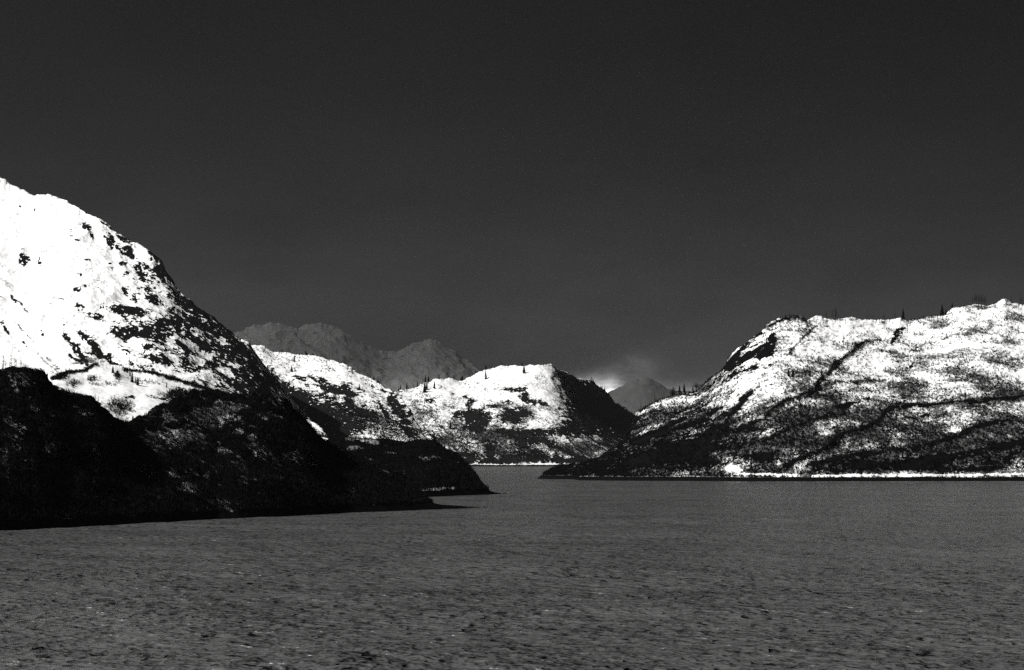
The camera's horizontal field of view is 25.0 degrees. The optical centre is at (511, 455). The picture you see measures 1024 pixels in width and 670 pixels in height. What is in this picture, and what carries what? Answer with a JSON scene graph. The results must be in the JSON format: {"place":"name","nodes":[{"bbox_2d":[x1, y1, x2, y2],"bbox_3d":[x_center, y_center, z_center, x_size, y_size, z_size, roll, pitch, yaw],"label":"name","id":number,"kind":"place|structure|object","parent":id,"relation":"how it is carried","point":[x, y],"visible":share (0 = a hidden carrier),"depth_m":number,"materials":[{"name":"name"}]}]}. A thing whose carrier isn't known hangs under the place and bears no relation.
{"place":"outdoors","nodes":[
{"label":"outdoors","id":0,"kind":"place"},
{"bbox_2d":[50,363,201,421],"bbox_3d":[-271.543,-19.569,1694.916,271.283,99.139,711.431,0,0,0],"label":"hill","id":1,"kind":"structure","parent":0,"point":[144,397],"depth_m":1673.90,"materials":[{"name":"white snow"}]},
{"bbox_2d":[50,362,215,419],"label":"alder scrub","id":2,"kind":"object","parent":1,"relation":"on","point":[66,372],"visible":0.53,"depth_m":1693.25,"materials":[{"name":"black plant"}]},
{"bbox_2d":[0,177,327,440],"bbox_3d":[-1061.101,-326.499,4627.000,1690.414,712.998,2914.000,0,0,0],"label":"mountain","id":3,"kind":"structure","parent":0,"point":[80,289],"depth_m":3745.08,"materials":[{"name":"white snow"}]},
{"bbox_2d":[0,366,480,530],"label":"hill","id":4,"kind":"structure","parent":0,"point":[69,522],"depth_m":877.67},
{"bbox_2d":[0,364,432,521],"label":"alder scrub","id":5,"kind":"object","parent":4,"relation":"on","point":[390,489],"visible":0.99,"depth_m":885.28,"materials":[{"name":"black plant"}]},
{"bbox_2d":[251,345,425,441],"bbox_3d":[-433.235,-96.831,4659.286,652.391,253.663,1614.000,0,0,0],"label":"hill","id":6,"kind":"structure","parent":0,"point":[326,419],"depth_m":4251.49,"materials":[{"name":"white snow"}]},
{"bbox_2d":[254,346,424,439],"bbox_3d":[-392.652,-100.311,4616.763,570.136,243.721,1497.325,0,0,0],"label":"alder scrub","id":7,"kind":"object","parent":6,"relation":"on","point":[358,415],"visible":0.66,"depth_m":4129.94,"materials":[{"name":"black plant"}]},
{"bbox_2d":[234,322,482,391],"bbox_3d":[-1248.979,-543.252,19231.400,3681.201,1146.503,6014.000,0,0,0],"label":"mountain","id":8,"kind":"structure","parent":0,"point":[411,365],"depth_m":18793.40,"materials":[{"name":"grey stone"}]},
{"bbox_2d":[330,437,501,496],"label":"hill","id":9,"kind":"structure","parent":0,"point":[458,491],"depth_m":1415.60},
{"bbox_2d":[324,435,488,490],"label":"alder scrub","id":10,"kind":"object","parent":9,"relation":"on","point":[479,483],"visible":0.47,"depth_m":1423.45,"materials":[{"name":"black plant"}]},
{"bbox_2d":[0,466,1023,669],"bbox_3d":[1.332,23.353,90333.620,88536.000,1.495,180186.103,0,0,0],"label":"water","id":11,"kind":"structure","parent":0,"point":[528,570],"depth_m":420.91,"materials":[{"name":"grey liquid"}]},
{"bbox_2d":[0,0,1023,392],"label":"sky","id":12,"kind":"structure","parent":0,"point":[612,193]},
{"bbox_2d":[394,364,633,465],"bbox_3d":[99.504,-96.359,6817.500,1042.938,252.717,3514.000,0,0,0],"label":"hill","id":13,"kind":"structure","parent":0,"point":[588,393],"depth_m":5362.29,"materials":[{"name":"white snow"}]},
{"bbox_2d":[398,367,632,463],"bbox_3d":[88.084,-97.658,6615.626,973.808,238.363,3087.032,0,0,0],"label":"alder scrub","id":14,"kind":"object","parent":13,"relation":"on","point":[504,451],"visible":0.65,"depth_m":5185.91,"materials":[{"name":"black plant"}]},
{"bbox_2d":[608,377,687,414],"bbox_3d":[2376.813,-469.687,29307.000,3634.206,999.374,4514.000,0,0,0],"label":"mountain","id":15,"kind":"structure","parent":0,"point":[632,395],"depth_m":28341.66,"materials":[{"name":"grey stone"}]},
{"bbox_2d":[536,299,1023,480],"bbox_3d":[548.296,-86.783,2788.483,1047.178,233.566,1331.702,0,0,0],"label":"hill","id":16,"kind":"structure","parent":0,"point":[853,327],"depth_m":2362.95,"materials":[{"name":"white snow"}]},
{"bbox_2d":[542,300,1023,477],"bbox_3d":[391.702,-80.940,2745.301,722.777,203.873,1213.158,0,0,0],"label":"alder scrub","id":17,"kind":"object","parent":16,"relation":"on","point":[596,466],"visible":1,"depth_m":2270.12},
{"bbox_2d":[940,305,944,315],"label":"spruce tree","id":18,"kind":"object","parent":16,"relation":"on","point":[942,311],"visible":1,"depth_m":2679.93,"materials":[{"name":"black plant"}]}
]}

